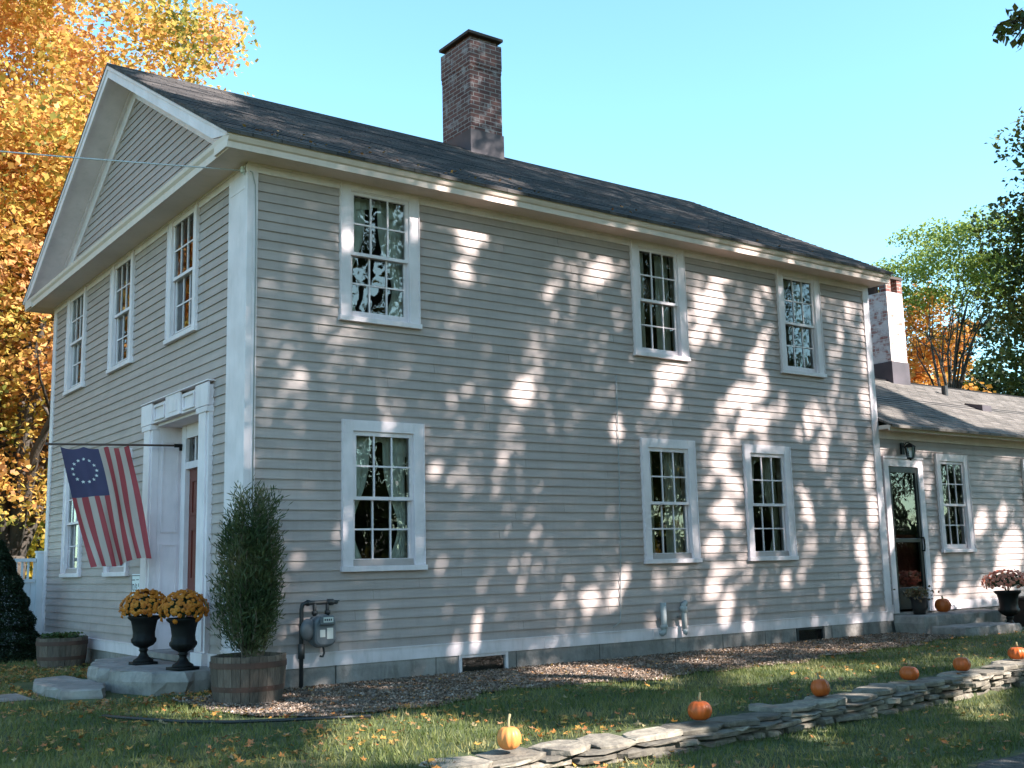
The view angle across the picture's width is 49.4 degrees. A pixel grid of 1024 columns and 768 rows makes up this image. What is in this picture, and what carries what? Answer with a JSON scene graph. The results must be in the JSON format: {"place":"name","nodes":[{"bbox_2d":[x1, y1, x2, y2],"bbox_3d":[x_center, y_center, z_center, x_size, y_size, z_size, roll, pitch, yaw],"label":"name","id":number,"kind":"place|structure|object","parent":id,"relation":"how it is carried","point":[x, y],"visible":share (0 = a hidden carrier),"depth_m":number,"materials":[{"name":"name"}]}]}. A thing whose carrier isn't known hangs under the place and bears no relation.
{"place":"outdoors","nodes":[
{"label":"outdoors","id":0,"kind":"place"},
{"bbox_2d":[0,693,34,701],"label":"path","id":1,"kind":"structure","parent":0,"point":[12,697],"depth_m":10.71,"materials":[{"name":"stone"}]},
{"bbox_2d":[0,627,1023,767],"bbox_3d":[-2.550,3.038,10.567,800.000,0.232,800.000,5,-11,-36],"label":"ground","id":2,"kind":"structure","parent":0,"point":[113,696],"depth_m":8.25,"materials":[{"name":"green plant"}]},
{"bbox_2d":[0,539,42,663],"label":"cone shrub","id":3,"kind":"object","parent":2,"relation":"on","point":[25,617],"visible":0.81,"depth_m":15.45,"materials":[{"name":"green plant"}]},
{"bbox_2d":[1,551,43,649],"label":"board fence","id":4,"kind":"object","parent":2,"relation":"on","point":[33,590],"visible":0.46,"depth_m":16.80,"materials":[{"name":"white paint"}]},
{"bbox_2d":[3,153,66,582],"bbox_3d":[-15.273,-0.771,35.894,13.901,16.452,11.821,5,-11,-36],"label":"maple tree","id":5,"kind":"object","parent":2,"relation":"on","point":[37,544],"depth_m":32.52,"materials":[{"name":"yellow plant"}]},
{"bbox_2d":[35,635,87,668],"bbox_3d":[-5.787,3.446,14.320,0.632,0.384,0.632,5,-11,-36],"label":"half barrel","id":6,"kind":"object","parent":2,"relation":"on","point":[51,653],"visible":0.95,"depth_m":14.07,"materials":[{"name":"brown wood"}]},
{"bbox_2d":[41,631,85,638],"bbox_3d":[-5.777,3.242,14.345,0.554,0.096,0.553,5,-11,-36],"label":"groundcover plant","id":7,"kind":"object","parent":6,"relation":"in","point":[70,634],"visible":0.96,"depth_m":14.28,"materials":[{"name":"green plant"}]},
{"bbox_2d":[32,676,105,699],"bbox_3d":[-4.456,3.169,11.142,0.599,0.365,1.786,5,-11,-36],"label":"stone step","id":8,"kind":"object","parent":2,"relation":"on","point":[65,687],"visible":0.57,"depth_m":10.77,"materials":[{"name":"grey stone"}]},
{"bbox_2d":[0,0,260,578],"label":"maple tree","id":9,"kind":"object","parent":2,"relation":"on","point":[50,119],"visible":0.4,"depth_m":23.51,"materials":[{"name":"orange plant"}]},
{"bbox_2d":[87,656,210,695],"bbox_3d":[-3.923,3.173,11.641,0.939,0.490,2.646,5,-11,-36],"label":"stone stoop","id":10,"kind":"object","parent":2,"relation":"on","point":[120,675],"visible":0.52,"depth_m":10.87,"materials":[{"name":"grey stone"}]},
{"bbox_2d":[127,615,159,664],"bbox_3d":[-3.859,2.683,11.674,0.340,0.500,0.340,5,-11,-36],"label":"urn","id":11,"kind":"object","parent":10,"relation":"on","point":[144,638],"visible":0.96,"depth_m":11.59,"materials":[{"name":"black metal"}]},
{"bbox_2d":[118,588,165,618],"bbox_3d":[-3.863,2.310,11.732,0.522,0.323,0.522,5,-11,-36],"label":"chrysanthemum","id":12,"kind":"object","parent":11,"relation":"on","point":[141,602],"visible":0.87,"depth_m":11.59,"materials":[{"name":"orange plant"}]},
{"bbox_2d":[166,617,200,670],"bbox_3d":[-3.227,2.548,10.934,0.340,0.500,0.340,-10,-12,42],"label":"urn","id":13,"kind":"object","parent":10,"relation":"on","point":[182,642],"visible":0.96,"depth_m":10.85,"materials":[{"name":"black metal"}]},
{"bbox_2d":[157,588,209,623],"bbox_3d":[-3.237,2.188,10.993,0.501,0.338,0.495,5,-11,-36],"label":"chrysanthemum","id":14,"kind":"object","parent":13,"relation":"in","point":[190,602],"visible":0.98,"depth_m":10.87,"materials":[{"name":"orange plant"}]},
{"bbox_2d":[102,714,370,723],"bbox_3d":[-2.183,2.569,8.543,2.208,0.043,0.290,-3,-9,9],"label":"garden hose","id":15,"kind":"object","parent":2,"relation":"on","point":[246,721],"visible":0.97,"depth_m":8.44,"materials":[{"name":"black rubber"}]},
{"bbox_2d":[22,29,893,688],"bbox_3d":[-0.916,-0.689,17.204,10.670,9.930,8.428,5,-11,-36],"label":"farmhouse","id":16,"kind":"object","parent":2,"relation":"on","point":[492,421],"visible":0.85,"depth_m":13.39,"materials":[{"name":"grey paint"}]},
{"bbox_2d":[62,285,87,395],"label":"window","id":17,"kind":"structure","parent":16,"relation":"in","point":[74,323],"depth_m":16.52,"materials":[{"name":"white paint"}]},
{"bbox_2d":[59,468,91,577],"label":"window","id":18,"kind":"structure","parent":16,"relation":"in","point":[69,519],"depth_m":15.98,"materials":[{"name":"white paint"}]},
{"bbox_2d":[45,442,182,567],"bbox_3d":[-4.472,1.334,12.572,1.563,1.448,0.195,4,-11,-32],"label":"flag","id":19,"kind":"object","parent":16,"relation":"attached to","point":[106,495],"visible":1,"depth_m":12.52,"materials":[{"name":"multicoloured fabric"}]},
{"bbox_2d":[102,448,132,576],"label":"window","id":20,"kind":"structure","parent":16,"relation":"in","point":[105,573],"depth_m":13.84,"materials":[{"name":"white paint"}]},
{"bbox_2d":[106,250,135,373],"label":"window","id":21,"kind":"structure","parent":16,"relation":"in","point":[118,299],"depth_m":14.80,"materials":[{"name":"white paint"}]},
{"bbox_2d":[0,151,255,515],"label":"service wire","id":22,"kind":"object","parent":16,"relation":"attached to","point":[242,170],"visible":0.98,"depth_m":11.19,"materials":[{"name":"metal"}]},
{"bbox_2d":[131,574,139,595],"bbox_3d":[-4.465,2.406,13.248,0.022,0.290,0.340,5,-11,-36],"label":"plaque","id":23,"kind":"object","parent":16,"relation":"attached to","point":[135,582],"visible":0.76,"depth_m":13.27,"materials":[{"name":"white paint"}]},
{"bbox_2d":[163,200,199,345],"bbox_3d":[-3.737,-1.292,12.825,0.192,1.570,0.989,5,-11,-36],"label":"window","id":24,"kind":"structure","parent":16,"relation":"in","point":[176,275],"depth_m":12.98,"materials":[{"name":"white paint"}]},
{"bbox_2d":[187,468,197,616],"bbox_3d":[-3.457,1.943,12.499,0.058,2.038,0.916,5,-11,-36],"label":"door","id":25,"kind":"structure","parent":16,"relation":"in","point":[193,472],"depth_m":12.79,"materials":[{"name":"red wood"}]},
{"bbox_2d":[298,599,339,687],"bbox_3d":[-1.903,2.622,10.930,0.453,1.002,0.300,5,-11,-36],"label":"gas meter","id":26,"kind":"object","parent":16,"relation":"attached to","point":[317,631],"visible":0.99,"depth_m":10.86,"materials":[{"name":"metal"}]},
{"bbox_2d":[338,180,421,329],"bbox_3d":[-1.490,-1.399,12.230,1.009,1.570,0.258,5,-11,-36],"label":"window","id":27,"kind":"structure","parent":16,"relation":"in","point":[398,228],"depth_m":12.29,"materials":[{"name":"white paint"}]},
{"bbox_2d":[340,419,427,571],"bbox_3d":[-1.404,1.190,11.827,1.019,1.570,0.258,5,-11,-36],"label":"window","id":28,"kind":"structure","parent":16,"relation":"in","point":[399,441],"depth_m":11.89,"materials":[{"name":"white paint"}]},
{"bbox_2d":[458,652,508,672],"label":"basement window","id":29,"kind":"structure","parent":16,"relation":"in","point":[485,661],"depth_m":12.32,"materials":[{"name":"white paint"}]},
{"bbox_2d":[229,115,812,251],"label":"roof leaves","id":30,"kind":"object","parent":16,"relation":"on","point":[310,141],"visible":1,"depth_m":12.32,"materials":[{"name":"brown plant"}]},
{"bbox_2d":[629,239,690,361],"bbox_3d":[1.876,-1.090,14.656,0.979,1.570,0.258,5,-11,-36],"label":"window","id":31,"kind":"structure","parent":16,"relation":"in","point":[678,304],"depth_m":14.72,"materials":[{"name":"white paint"}]},
{"bbox_2d":[657,603,667,635],"bbox_3d":[1.868,2.910,13.762,0.115,0.407,0.104,5,-11,-36],"label":"vent pipe","id":32,"kind":"object","parent":16,"relation":"attached to","point":[663,625],"visible":1,"depth_m":13.73,"materials":[{"name":"grey plastic"}]},
{"bbox_2d":[639,438,702,563],"bbox_3d":[1.961,1.500,14.253,0.974,1.570,0.258,5,-11,-36],"label":"window","id":33,"kind":"structure","parent":16,"relation":"in","point":[671,449],"depth_m":14.34,"materials":[{"name":"white paint"}]},
{"bbox_2d":[677,600,687,634],"bbox_3d":[2.156,2.926,13.955,0.138,0.436,0.142,5,-11,-36],"label":"vent pipe","id":34,"kind":"object","parent":16,"relation":"attached to","point":[683,608],"visible":1,"depth_m":13.91,"materials":[{"name":"grey plastic"}]},
{"bbox_2d":[742,444,798,560],"bbox_3d":[3.480,1.639,15.348,0.979,1.570,0.258,5,-11,-36],"label":"window","id":35,"kind":"structure","parent":16,"relation":"in","point":[782,466],"depth_m":15.44,"materials":[{"name":"white paint"}]},
{"bbox_2d":[775,269,826,377],"bbox_3d":[4.142,-0.882,16.289,0.964,1.570,0.257,5,-11,-36],"label":"window","id":36,"kind":"structure","parent":16,"relation":"in","point":[811,290],"depth_m":16.36,"materials":[{"name":"white paint"}]},
{"bbox_2d":[796,626,824,640],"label":"basement window","id":37,"kind":"structure","parent":16,"relation":"in","point":[807,633],"depth_m":15.54,"materials":[{"name":"metal"}]},
{"bbox_2d":[0,631,1023,767],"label":"fallen leaves","id":38,"kind":"object","parent":2,"relation":"on","point":[249,741],"visible":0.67,"depth_m":8.92,"materials":[{"name":"brown plant"}]},
{"bbox_2d":[173,632,957,716],"bbox_3d":[1.946,3.113,12.407,10.870,0.055,2.268,5,-11,-36],"label":"garden bed","id":39,"kind":"object","parent":2,"relation":"on","point":[412,699],"visible":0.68,"depth_m":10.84,"materials":[{"name":"brown plant"}]},
{"bbox_2d":[209,651,286,703],"bbox_3d":[-2.375,2.650,10.031,0.682,0.423,0.682,5,-11,-36],"label":"half barrel","id":40,"kind":"object","parent":39,"relation":"on","point":[237,678],"visible":0.94,"depth_m":9.76,"materials":[{"name":"brown wood"}]},
{"bbox_2d":[204,479,291,657],"bbox_3d":[-2.410,1.683,10.192,0.756,1.721,0.829,5,-11,-36],"label":"arborvitae","id":41,"kind":"object","parent":40,"relation":"in","point":[250,597],"visible":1,"depth_m":10.02,"materials":[{"name":"green foliage"},{"name":"brown twig bark"}]},
{"bbox_2d":[419,659,1023,767],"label":"stone wall","id":42,"kind":"structure","parent":2,"relation":"on","point":[857,703],"depth_m":8.12,"materials":[{"name":"grey stone"}]},
{"bbox_2d":[497,714,520,749],"bbox_3d":[-0.020,2.142,6.856,0.151,0.204,0.157,-3,-9,8],"label":"pumpkin","id":43,"kind":"object","parent":42,"relation":"on","point":[508,737],"visible":1,"depth_m":6.80,"materials":[{"name":"food"}]},
{"bbox_2d":[688,692,711,720],"bbox_3d":[1.328,2.283,7.901,0.170,0.192,0.162,-1,-9,-5],"label":"pumpkin","id":44,"kind":"object","parent":42,"relation":"on","point":[699,710],"visible":1,"depth_m":7.84,"materials":[{"name":"orange food"}]},
{"bbox_2d":[811,673,829,696],"bbox_3d":[2.509,2.449,9.079,0.158,0.186,0.158,3,-22,-28],"label":"pumpkin","id":45,"kind":"object","parent":42,"relation":"on","point":[820,687],"visible":1,"depth_m":9.02,"materials":[{"name":"orange food"}]},
{"bbox_2d":[899,661,918,680],"bbox_3d":[3.591,2.588,10.065,0.179,0.171,0.170,10,-13,-26],"label":"pumpkin","id":46,"kind":"object","parent":42,"relation":"on","point":[907,672],"visible":1,"depth_m":10.00,"materials":[{"name":"orange food"}]},
{"bbox_2d":[953,654,970,670],"bbox_3d":[4.338,2.685,10.748,0.162,0.163,0.153,-5,-17,19],"label":"pumpkin","id":47,"kind":"object","parent":42,"relation":"on","point":[960,663],"visible":1,"depth_m":10.69,"materials":[{"name":"orange food"}]},
{"bbox_2d":[1007,642,1023,658],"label":"pumpkin","id":48,"kind":"object","parent":42,"relation":"on","point":[1016,652],"visible":1,"depth_m":11.71,"materials":[{"name":"orange food"}]},
{"bbox_2d":[878,281,995,392],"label":"maple tree","id":49,"kind":"object","parent":2,"relation":"on","point":[916,366],"visible":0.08,"depth_m":40.68,"materials":[{"name":"orange plant"}]},
{"bbox_2d":[867,205,1023,389],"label":"locust tree","id":50,"kind":"object","parent":2,"relation":"on","point":[922,272],"visible":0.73,"depth_m":37.55,"materials":[{"name":"green plant"}]},
{"bbox_2d":[868,276,1023,632],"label":"kitchen wing","id":51,"kind":"structure","parent":2,"relation":"on","point":[953,490],"depth_m":18.30,"materials":[{"name":"grey wood"}]},
{"bbox_2d":[890,472,915,534],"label":"door window","id":52,"kind":"structure","parent":51,"relation":"in","point":[903,509],"depth_m":17.35,"materials":[{"name":"clear glass"}]},
{"bbox_2d":[895,535,919,587],"bbox_3d":[6.013,2.882,17.126,0.760,1.120,0.052,5,-11,-36],"label":"inner door","id":53,"kind":"structure","parent":51,"relation":"in","point":[907,559],"depth_m":17.19,"materials":[{"name":"red wood"}]},
{"bbox_2d":[900,442,915,459],"bbox_3d":[6.118,1.041,17.214,0.170,0.298,0.224,5,-11,-36],"label":"wall lantern","id":54,"kind":"object","parent":51,"relation":"attached to","point":[903,446],"depth_m":17.18,"materials":[{"name":"black metal"}]},
{"bbox_2d":[888,466,927,609],"bbox_3d":[6.085,2.351,17.093,0.754,2.155,0.102,5,-11,-36],"label":"storm door","id":55,"kind":"structure","parent":51,"relation":"in","point":[904,603],"depth_m":17.20,"materials":[{"name":"black paint"}]},
{"bbox_2d":[934,453,976,552],"bbox_3d":[7.102,1.928,18.001,0.920,1.570,0.192,5,-11,-36],"label":"window","id":56,"kind":"structure","parent":51,"relation":"in","point":[961,470],"depth_m":18.07,"materials":[{"name":"white paint"}]},
{"bbox_2d":[1020,459,1023,493],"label":"window","id":57,"kind":"structure","parent":51,"relation":"in","point":[1022,460],"depth_m":19.27,"materials":[{"name":"white paint"}]},
{"bbox_2d":[894,609,1006,633],"bbox_3d":[6.678,3.732,16.886,2.148,0.546,0.638,5,-11,-36],"label":"stone stoop","id":58,"kind":"object","parent":2,"relation":"on","point":[917,624],"visible":0.51,"depth_m":16.47,"materials":[{"name":"grey stone"}]},
{"bbox_2d":[893,585,939,614],"bbox_3d":[6.047,3.206,16.571,0.601,0.433,0.563,5,-11,-36],"label":"flower pot","id":59,"kind":"object","parent":58,"relation":"on","point":[918,600],"visible":1,"depth_m":16.52,"materials":[{"name":"black plastic"}]},
{"bbox_2d":[935,596,950,611],"bbox_3d":[6.517,3.324,16.851,0.231,0.239,0.224,-7,-11,32],"label":"pumpkin","id":60,"kind":"object","parent":58,"relation":"on","point":[942,604],"visible":1,"depth_m":16.77,"materials":[{"name":"orange food"}]},
{"bbox_2d":[931,361,990,391],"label":"maple tree","id":61,"kind":"object","parent":2,"relation":"on","point":[965,382],"depth_m":49.29,"materials":[{"name":"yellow plant"}]},
{"bbox_2d":[932,622,1021,636],"bbox_3d":[6.709,3.669,16.066,1.454,0.406,0.645,5,-11,-36],"label":"stone step","id":62,"kind":"object","parent":2,"relation":"on","point":[977,629],"visible":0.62,"depth_m":15.85,"materials":[{"name":"grey stone"}]},
{"bbox_2d":[993,590,1022,627],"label":"urn","id":63,"kind":"object","parent":62,"relation":"on","point":[1009,608],"visible":0.91,"depth_m":16.86,"materials":[{"name":"black metal"}]},
{"bbox_2d":[981,569,1023,590],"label":"chrysanthemum","id":64,"kind":"object","parent":63,"relation":"on","point":[1013,579],"visible":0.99,"depth_m":16.88,"materials":[{"name":"pink plant"}]},
{"bbox_2d":[934,296,1023,395],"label":"spruce tree","id":65,"kind":"object","parent":2,"relation":"on","point":[981,374],"visible":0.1,"depth_m":50.92,"materials":[{"name":"green plant"}]},
{"bbox_2d":[965,108,1023,396],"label":"oak tree","id":66,"kind":"object","parent":2,"relation":"on","point":[1015,380],"visible":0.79,"depth_m":33.72,"materials":[{"name":"green plant"}]},
{"bbox_2d":[992,3,1023,51],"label":"shade tree","id":67,"kind":"object","parent":2,"relation":"on","point":[1013,23],"visible":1,"depth_m":10.99,"materials":[{"name":"green plant"}]},
{"bbox_2d":[0,0,1023,393],"label":"sky","id":68,"kind":"structure","parent":0,"point":[838,126],"materials":[{"name":"blue"}]},
{"bbox_2d":[977,752,1023,767],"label":"driveway","id":69,"kind":"structure","parent":0,"point":[1017,761],"depth_m":6.89,"materials":[{"name":"grey asphalt"}]},
{"bbox_2d":[1013,596,1023,626],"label":"planter box","id":70,"kind":"object","parent":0,"point":[1018,617],"visible":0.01,"depth_m":17.27,"materials":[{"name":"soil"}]}
]}

